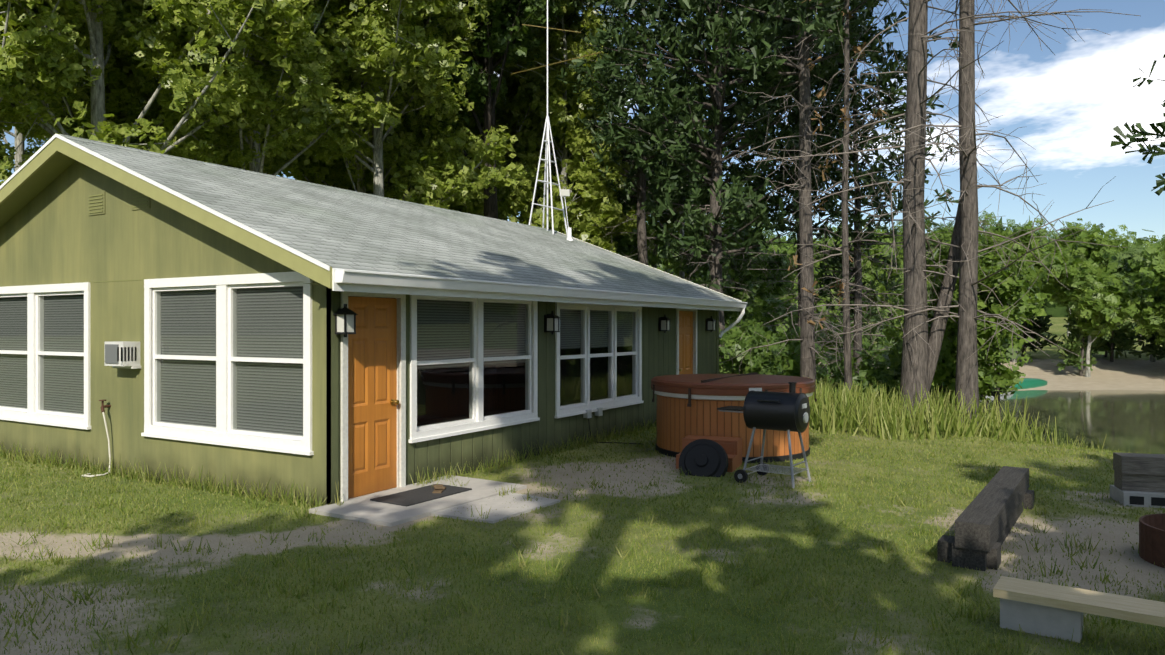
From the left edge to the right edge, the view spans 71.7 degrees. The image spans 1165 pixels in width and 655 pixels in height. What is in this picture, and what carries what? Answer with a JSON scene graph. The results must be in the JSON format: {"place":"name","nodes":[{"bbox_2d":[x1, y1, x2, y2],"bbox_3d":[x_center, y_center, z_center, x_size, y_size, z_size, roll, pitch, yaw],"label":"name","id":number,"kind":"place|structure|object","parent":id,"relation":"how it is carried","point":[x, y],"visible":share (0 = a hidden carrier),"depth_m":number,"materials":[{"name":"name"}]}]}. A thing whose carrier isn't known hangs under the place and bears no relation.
{"place":"outdoors","nodes":[
{"label":"outdoors","id":0,"kind":"place"},
{"bbox_2d":[500,0,601,234],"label":"antenna tower","id":1,"kind":"structure","parent":0,"point":[563,192],"depth_m":18.57,"materials":[{"name":"metal"}]},
{"bbox_2d":[0,317,1164,654],"bbox_3d":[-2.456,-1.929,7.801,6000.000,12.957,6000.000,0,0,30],"label":"ground","id":2,"kind":"structure","parent":0,"point":[1130,373],"depth_m":6.01,"materials":[{"name":"grass"},{"name":"sand"}]},
{"bbox_2d":[0,0,119,141],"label":"aspen","id":3,"kind":"object","parent":2,"relation":"on","point":[8,129],"depth_m":19.26,"materials":[{"name":"green plant"}]},
{"bbox_2d":[0,69,135,170],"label":"aspen","id":4,"kind":"object","parent":2,"relation":"on","point":[20,149],"depth_m":29.30,"materials":[{"name":"green plant"}]},
{"bbox_2d":[0,0,142,152],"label":"aspen","id":5,"kind":"object","parent":2,"relation":"on","point":[39,31],"visible":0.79,"depth_m":16.22,"materials":[{"name":"green plant"}]},
{"bbox_2d":[13,30,198,148],"bbox_3d":[-14.490,-9.802,24.777,11.185,23.292,10.572,0,0,30],"label":"tree","id":6,"kind":"object","parent":2,"relation":"on","point":[117,89],"visible":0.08,"depth_m":22.87,"materials":[{"name":"green plant"}]},
{"bbox_2d":[14,52,238,156],"bbox_3d":[-16.278,-10.326,31.476,8.806,24.429,11.850,0,0,-5],"label":"tree","id":7,"kind":"object","parent":2,"relation":"on","point":[76,115],"depth_m":27.84,"materials":[{"name":"green plant"}]},
{"bbox_2d":[0,0,350,185],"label":"aspen","id":8,"kind":"object","parent":2,"relation":"on","point":[193,96],"visible":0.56,"depth_m":17.20,"materials":[{"name":"green plant"}]},
{"bbox_2d":[22,0,353,175],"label":"aspen","id":9,"kind":"object","parent":2,"relation":"on","point":[267,167],"depth_m":23.04,"materials":[{"name":"green plant"}]},
{"bbox_2d":[103,0,425,175],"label":"tree","id":10,"kind":"object","parent":2,"relation":"on","point":[295,39],"visible":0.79,"depth_m":19.29,"materials":[{"name":"green plant"}]},
{"bbox_2d":[275,44,370,190],"bbox_3d":[-12.568,-10.097,34.613,13.527,23.827,8.297,0,0,30],"label":"aspen","id":11,"kind":"object","parent":2,"relation":"on","point":[349,187],"depth_m":31.84,"materials":[{"name":"green plant"}]},
{"bbox_2d":[261,0,418,197],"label":"tree","id":12,"kind":"object","parent":2,"relation":"on","point":[363,180],"visible":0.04,"depth_m":29.16,"materials":[{"name":"green plant"}]},
{"bbox_2d":[175,0,527,208],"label":"aspen","id":13,"kind":"object","parent":2,"relation":"on","point":[434,148],"visible":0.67,"depth_m":22.85,"materials":[{"name":"green plant"}]},
{"bbox_2d":[0,134,747,526],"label":"cabin","id":14,"kind":"object","parent":2,"relation":"on","point":[222,294],"visible":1,"depth_m":9.54,"materials":[{"name":"green paint"}]},
{"bbox_2d":[82,400,110,476],"bbox_3d":[-5.711,1.302,9.515,0.210,0.878,0.340,0,0,30],"label":"hose bib","id":15,"kind":"object","parent":14,"relation":"attached to","point":[103,406],"visible":1,"depth_m":9.58,"materials":[{"name":"metal"}]},
{"bbox_2d":[105,341,140,368],"bbox_3d":[-5.378,0.320,9.361,0.420,0.310,0.268,0,0,30],"label":"wall ac unit","id":16,"kind":"object","parent":14,"relation":"attached to","point":[122,354],"depth_m":9.30,"materials":[{"name":"grey"}]},
{"bbox_2d":[333,304,357,336],"bbox_3d":[-2.316,-0.068,7.852,0.190,0.325,0.170,0,0,30],"label":"wall lantern","id":17,"kind":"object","parent":14,"relation":"attached to","point":[345,320],"depth_m":7.81,"materials":[{"name":"black metal"}]},
{"bbox_2d":[370,484,471,506],"bbox_3d":[-1.630,1.685,8.220,0.500,0.045,0.950,0,0,33],"label":"doormat and sandals","id":18,"kind":"object","parent":14,"relation":"on","point":[417,495],"visible":1,"depth_m":8.17,"materials":[{"name":"fabric"}]},
{"bbox_2d":[544,311,559,333],"bbox_3d":[-0.419,-0.068,11.081,0.190,0.325,0.170,0,0,30],"label":"wall lantern","id":19,"kind":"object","parent":14,"relation":"attached to","point":[551,322],"depth_m":11.04,"materials":[{"name":"black metal"}]},
{"bbox_2d":[659,314,669,332],"bbox_3d":[1.455,-0.068,14.271,0.190,0.325,0.170,0,0,30],"label":"wall lantern","id":20,"kind":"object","parent":14,"relation":"attached to","point":[664,323],"depth_m":14.23,"materials":[{"name":"black metal"}]},
{"bbox_2d":[706,316,715,331],"bbox_3d":[2.579,-0.068,16.185,0.190,0.325,0.170,0,0,30],"label":"wall lantern","id":21,"kind":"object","parent":14,"relation":"attached to","point":[711,324],"depth_m":16.15,"materials":[{"name":"black metal"}]},
{"bbox_2d":[339,85,496,213],"bbox_3d":[-6.587,-8.457,35.631,10.376,20.614,7.659,0,0,-18],"label":"aspen","id":22,"kind":"object","parent":2,"relation":"on","point":[442,193],"depth_m":34.00,"materials":[{"name":"green plant"}]},
{"bbox_2d":[394,0,572,218],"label":"tree","id":23,"kind":"object","parent":2,"relation":"on","point":[510,18],"visible":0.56,"depth_m":25.43,"materials":[{"name":"green plant"}]},
{"bbox_2d":[414,0,623,231],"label":"tree","id":24,"kind":"object","parent":2,"relation":"on","point":[581,145],"visible":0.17,"depth_m":29.50,"materials":[{"name":"green plant"}]},
{"bbox_2d":[457,0,651,252],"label":"tree","id":25,"kind":"object","parent":2,"relation":"on","point":[562,114],"visible":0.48,"depth_m":29.84,"materials":[{"name":"green plant"}]},
{"bbox_2d":[520,33,635,237],"bbox_3d":[-0.770,-6.253,38.327,6.794,16.182,6.538,0,0,-26],"label":"tree","id":26,"kind":"object","parent":2,"relation":"on","point":[580,50],"depth_m":36.92,"materials":[{"name":"green plant"}]},
{"bbox_2d":[0,368,1164,654],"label":"grass and reeds","id":27,"kind":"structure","parent":2,"relation":"on","point":[848,408],"depth_m":6.51,"materials":[{"name":"green plant"}]},
{"bbox_2d":[520,45,662,267],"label":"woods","id":28,"kind":"object","parent":2,"relation":"on","point":[626,244],"depth_m":33.15,"materials":[{"name":"green plant"}]},
{"bbox_2d":[583,407,643,444],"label":"outlet boxes and cable","id":29,"kind":"object","parent":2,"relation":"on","point":[588,413],"visible":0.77,"depth_m":12.07,"materials":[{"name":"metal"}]},
{"bbox_2d":[553,0,743,266],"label":"tree","id":30,"kind":"object","parent":2,"relation":"on","point":[640,186],"visible":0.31,"depth_m":29.61,"materials":[{"name":"green plant"}]},
{"bbox_2d":[604,162,706,280],"bbox_3d":[3.275,-4.079,38.332,6.308,11.775,4.427,0,0,1],"label":"aspen","id":31,"kind":"object","parent":2,"relation":"on","point":[649,219],"depth_m":37.78,"materials":[{"name":"green plant"}]},
{"bbox_2d":[650,250,663,269],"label":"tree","id":32,"kind":"object","parent":2,"relation":"on","point":[661,261],"visible":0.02,"depth_m":91.68,"materials":[{"name":"green plant"}]},
{"bbox_2d":[630,76,759,280],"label":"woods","id":33,"kind":"object","parent":2,"relation":"on","point":[682,271],"visible":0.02,"depth_m":34.23,"materials":[{"name":"green plant"}]},
{"bbox_2d":[664,269,726,320],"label":"tree","id":34,"kind":"object","parent":2,"relation":"on","point":[696,273],"depth_m":31.44,"materials":[{"name":"green plant"}]},
{"bbox_2d":[585,0,815,325],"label":"pine","id":35,"kind":"object","parent":2,"relation":"on","point":[747,159],"visible":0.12,"depth_m":27.70,"materials":[{"name":"green plant"}]},
{"bbox_2d":[679,439,727,476],"bbox_3d":[1.421,1.589,9.546,0.600,0.600,0.110,0,-28,22],"label":"hose reel","id":36,"kind":"object","parent":2,"relation":"on","point":[704,457],"visible":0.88,"depth_m":9.53,"materials":[{"name":"black plastic"}]},
{"bbox_2d":[676,435,741,471],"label":"tub steps","id":37,"kind":"structure","parent":2,"relation":"on","point":[732,446],"depth_m":10.05,"materials":[{"name":"wood"}]},
{"bbox_2d":[572,0,869,372],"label":"tree","id":38,"kind":"object","parent":2,"relation":"on","point":[678,148],"visible":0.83,"depth_m":21.32,"materials":[{"name":"green plant"}]},
{"bbox_2d":[651,372,816,462],"bbox_3d":[2.111,1.227,11.434,2.278,1.075,2.296,0,0,30],"label":"hot tub","id":39,"kind":"object","parent":2,"relation":"on","point":[688,404],"visible":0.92,"depth_m":10.57,"materials":[{"name":"brown wood"}]},
{"bbox_2d":[749,388,761,390],"bbox_3d":[2.210,0.795,10.303,0.170,0.045,0.006,0,0,-5],"label":"hot tub label","id":40,"kind":"object","parent":39,"relation":"attached to","point":[756,389],"visible":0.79,"depth_m":10.30,"materials":[{"name":"white plastic"}]},
{"bbox_2d":[692,262,785,373],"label":"tree","id":41,"kind":"object","parent":2,"relation":"on","point":[761,303],"visible":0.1,"depth_m":25.90,"materials":[{"name":"green plant"}]},
{"bbox_2d":[700,189,797,318],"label":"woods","id":42,"kind":"object","parent":2,"relation":"on","point":[752,275],"visible":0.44,"depth_m":36.63,"materials":[{"name":"green plant"}]},
{"bbox_2d":[717,382,811,488],"bbox_3d":[2.068,1.182,9.197,1.010,1.134,0.620,0,0,37],"label":"barrel grill","id":43,"kind":"object","parent":2,"relation":"on","point":[781,411],"visible":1,"depth_m":8.99,"materials":[{"name":"black metal"}]},
{"bbox_2d":[719,315,832,385],"bbox_3d":[4.327,1.046,21.705,4.320,2.773,4.043,0,0,-41],"label":"shrub","id":44,"kind":"object","parent":2,"relation":"on","point":[770,361],"visible":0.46,"depth_m":20.93,"materials":[{"name":"green plant"}]},
{"bbox_2d":[761,236,794,260],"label":"tree","id":45,"kind":"object","parent":2,"relation":"on","point":[782,239],"visible":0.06,"depth_m":78.57,"materials":[{"name":"green plant"}]},
{"bbox_2d":[766,243,791,265],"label":"tree","id":46,"kind":"object","parent":2,"relation":"on","point":[781,250],"depth_m":58.78,"materials":[{"name":"green plant"}]},
{"bbox_2d":[724,291,840,384],"bbox_3d":[6.580,0.514,28.158,4.759,3.775,4.751,0,0,30],"label":"shrub","id":47,"kind":"object","parent":2,"relation":"on","point":[824,369],"visible":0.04,"depth_m":27.32,"materials":[{"name":"green plant"}]},
{"bbox_2d":[731,296,843,380],"bbox_3d":[7.992,0.449,31.695,4.910,3.555,5.174,0,0,30],"label":"shrub","id":48,"kind":"object","parent":2,"relation":"on","point":[787,304],"visible":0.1,"depth_m":31.15,"materials":[{"name":"green plant"}]},
{"bbox_2d":[675,0,907,367],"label":"pine","id":49,"kind":"object","parent":2,"relation":"on","point":[832,122],"visible":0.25,"depth_m":24.44,"materials":[{"name":"green plant"}]},
{"bbox_2d":[698,0,908,388],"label":"tall pine","id":50,"kind":"object","parent":2,"relation":"on","point":[807,344],"visible":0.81,"depth_m":19.09,"materials":[{"name":"brown plant"}]},
{"bbox_2d":[777,235,842,333],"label":"shoreline tree","id":51,"kind":"object","parent":2,"relation":"on","point":[792,251],"visible":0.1,"depth_m":49.53,"materials":[{"name":"green plant"}]},
{"bbox_2d":[815,234,841,333],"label":"tree","id":52,"kind":"object","parent":2,"relation":"on","point":[831,241],"depth_m":67.95,"materials":[{"name":"green plant"}]},
{"bbox_2d":[761,0,904,395],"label":"tree","id":53,"kind":"object","parent":2,"relation":"on","point":[815,26],"visible":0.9,"depth_m":17.07,"materials":[{"name":"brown plant"}]},
{"bbox_2d":[817,262,874,313],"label":"tree","id":54,"kind":"object","parent":2,"relation":"on","point":[838,282],"depth_m":60.48,"materials":[{"name":"green plant"}]},
{"bbox_2d":[832,264,872,344],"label":"tree","id":55,"kind":"object","parent":2,"relation":"on","point":[851,312],"visible":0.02,"depth_m":53.42,"materials":[{"name":"green plant"}]},
{"bbox_2d":[815,311,890,385],"bbox_3d":[10.449,1.024,34.154,5.022,3.496,4.572,0,0,30],"label":"shrub","id":56,"kind":"object","parent":2,"relation":"on","point":[879,348],"visible":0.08,"depth_m":33.26,"materials":[{"name":"green plant"}]},
{"bbox_2d":[756,0,958,380],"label":"shore pine","id":57,"kind":"object","parent":2,"relation":"on","point":[855,216],"visible":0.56,"depth_m":23.50,"materials":[{"name":"green plant"}]},
{"bbox_2d":[832,330,901,378],"bbox_3d":[13.894,1.702,36.691,4.749,3.177,4.266,0,0,30],"label":"shrub","id":58,"kind":"object","parent":2,"relation":"on","point":[885,342],"visible":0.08,"depth_m":36.24,"materials":[{"name":"green plant"}]},
{"bbox_2d":[850,284,892,356],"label":"tree","id":59,"kind":"object","parent":2,"relation":"on","point":[868,317],"visible":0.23,"depth_m":47.19,"materials":[{"name":"green plant"}]},
{"bbox_2d":[873,290,902,323],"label":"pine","id":60,"kind":"object","parent":2,"relation":"on","point":[887,304],"visible":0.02,"depth_m":83.88,"materials":[{"name":"green plant"}]},
{"bbox_2d":[851,221,929,329],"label":"shoreline tree","id":61,"kind":"object","parent":2,"relation":"on","point":[867,268],"visible":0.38,"depth_m":50.12,"materials":[{"name":"green plant"}]},
{"bbox_2d":[889,270,903,321],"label":"tree","id":62,"kind":"object","parent":2,"relation":"on","point":[894,297],"depth_m":81.79,"materials":[{"name":"green plant"}]},
{"bbox_2d":[876,274,928,341],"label":"tree","id":63,"kind":"object","parent":2,"relation":"on","point":[900,301],"visible":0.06,"depth_m":49.11,"materials":[{"name":"green plant"}]},
{"bbox_2d":[826,345,980,415],"bbox_3d":[6.647,1.739,17.484,3.488,2.775,3.036,0,0,-20],"label":"shrub","id":64,"kind":"object","parent":2,"relation":"on","point":[870,371],"visible":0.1,"depth_m":17.42,"materials":[{"name":"green plant"}]},
{"bbox_2d":[745,0,1078,421],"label":"tall pine","id":65,"kind":"object","parent":2,"relation":"on","point":[919,361],"visible":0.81,"depth_m":14.64,"materials":[{"name":"brown plant"}]},
{"bbox_2d":[926,230,938,263],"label":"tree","id":66,"kind":"object","parent":2,"relation":"on","point":[932,237],"depth_m":52.48,"materials":[{"name":"green plant"}]},
{"bbox_2d":[927,264,942,315],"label":"tree","id":67,"kind":"object","parent":2,"relation":"on","point":[931,290],"depth_m":47.83,"materials":[{"name":"green plant"}]},
{"bbox_2d":[880,249,1001,408],"bbox_3d":[7.526,0.366,16.548,2.826,4.194,2.360,0,0,-28],"label":"maple","id":68,"kind":"object","parent":2,"relation":"on","point":[896,359],"depth_m":16.25,"materials":[{"name":"green plant"}]},
{"bbox_2d":[925,216,988,316],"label":"shoreline tree","id":69,"kind":"object","parent":2,"relation":"on","point":[945,237],"visible":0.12,"depth_m":50.14,"materials":[{"name":"green plant"}]},
{"bbox_2d":[825,0,1139,425],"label":"tall pine","id":70,"kind":"object","parent":2,"relation":"on","point":[966,382],"visible":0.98,"depth_m":14.19,"materials":[{"name":"brown plant"}]},
{"bbox_2d":[937,466,1033,570],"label":"bench railroad ties","id":71,"kind":"object","parent":2,"relation":"on","point":[987,519],"visible":0.85,"depth_m":6.05,"materials":[{"name":"grey wood"}]},
{"bbox_2d":[928,250,1051,421],"bbox_3d":[7.837,0.670,16.057,2.287,4.303,3.168,0,0,12],"label":"maple","id":72,"kind":"object","parent":2,"relation":"on","point":[1000,380],"depth_m":15.13,"materials":[{"name":"green plant"}]},
{"bbox_2d":[983,308,1020,363],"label":"shoreline pine","id":73,"kind":"object","parent":2,"relation":"on","point":[1006,345],"visible":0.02,"depth_m":43.88,"materials":[{"name":"green plant"}]},
{"bbox_2d":[978,216,1058,362],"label":"shoreline tree","id":74,"kind":"object","parent":2,"relation":"on","point":[988,262],"visible":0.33,"depth_m":46.29,"materials":[{"name":"green plant"}]},
{"bbox_2d":[1015,378,1046,388],"bbox_3d":[21.461,2.710,39.459,4.900,0.410,0.890,0,9,-32],"label":"boat","id":75,"kind":"object","parent":2,"relation":"on","point":[1027,383],"visible":0.44,"depth_m":39.39,"materials":[{"name":"green plastic"}]},
{"bbox_2d":[1004,292,1062,356],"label":"tree","id":76,"kind":"object","parent":2,"relation":"on","point":[1041,321],"visible":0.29,"depth_m":47.44,"materials":[{"name":"green plant"}]},
{"bbox_2d":[1037,218,1103,337],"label":"tree","id":77,"kind":"object","parent":2,"relation":"on","point":[1063,244],"visible":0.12,"depth_m":64.31,"materials":[{"name":"green plant"}]},
{"bbox_2d":[1051,309,1104,375],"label":"bush","id":78,"kind":"object","parent":2,"relation":"on","point":[1079,360],"visible":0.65,"depth_m":42.82,"materials":[{"name":"green plant"}]},
{"bbox_2d":[993,576,1164,642],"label":"bench plank on blocks","id":79,"kind":"object","parent":2,"relation":"on","point":[1044,609],"visible":0.84,"depth_m":4.53,"materials":[{"name":"brown wood"}]},
{"bbox_2d":[1027,224,1153,376],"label":"shoreline tree","id":80,"kind":"object","parent":2,"relation":"on","point":[1097,300],"visible":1,"depth_m":41.34,"materials":[{"name":"green plant"}]},
{"bbox_2d":[1067,317,1115,354],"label":"pine","id":81,"kind":"object","parent":2,"relation":"on","point":[1099,342],"visible":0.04,"depth_m":45.85,"materials":[{"name":"green plant"}]},
{"bbox_2d":[1092,321,1137,361],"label":"shoreline pine","id":82,"kind":"object","parent":2,"relation":"on","point":[1127,344],"visible":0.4,"depth_m":45.32,"materials":[{"name":"green plant"}]},
{"bbox_2d":[1100,320,1135,356],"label":"bush","id":83,"kind":"object","parent":2,"relation":"on","point":[1109,345],"visible":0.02,"depth_m":46.23,"materials":[{"name":"green plant"}]},
{"bbox_2d":[1110,237,1156,361],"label":"tree","id":84,"kind":"object","parent":2,"relation":"on","point":[1133,262],"visible":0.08,"depth_m":44.93,"materials":[{"name":"green plant"}]},
{"bbox_2d":[1123,316,1145,340],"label":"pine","id":85,"kind":"object","parent":2,"relation":"on","point":[1131,318],"depth_m":56.59,"materials":[{"name":"green plant"}]},
{"bbox_2d":[1110,54,1164,195],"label":"pine","id":86,"kind":"object","parent":2,"relation":"on","point":[1144,133],"visible":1,"depth_m":15.34,"materials":[{"name":"green plant"}]},
{"bbox_2d":[1110,452,1164,507],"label":"weathered bench timbers","id":87,"kind":"object","parent":2,"relation":"on","point":[1139,479],"visible":0.96,"depth_m":7.91,"materials":[{"name":"wood"}]},
{"bbox_2d":[1126,235,1164,344],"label":"shoreline tree","id":88,"kind":"object","parent":2,"relation":"on","point":[1154,319],"visible":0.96,"depth_m":40.22,"materials":[{"name":"green plant"}]},
{"bbox_2d":[1128,318,1164,360],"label":"shoreline pine","id":89,"kind":"object","parent":2,"relation":"on","point":[1153,349],"visible":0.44,"depth_m":43.66,"materials":[{"name":"green plant"}]},
{"bbox_2d":[1139,513,1164,567],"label":"fire ring","id":90,"kind":"object","parent":2,"relation":"on","point":[1151,538],"visible":0.85,"depth_m":5.99,"materials":[{"name":"metal"}]},
{"bbox_2d":[0,0,1164,246],"label":"sky","id":91,"kind":"structure","parent":0,"point":[1067,104],"materials":[{"name":"blue"}]},
{"bbox_2d":[646,211,1164,316],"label":"forest","id":92,"kind":"object","parent":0,"point":[1052,310],"depth_m":103.05,"materials":[{"name":"green plant"}]},
{"bbox_2d":[979,390,1164,453],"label":"pond water","id":93,"kind":"structure","parent":0,"point":[1132,421],"depth_m":27.43,"materials":[{"name":"green liquid"}]}
]}

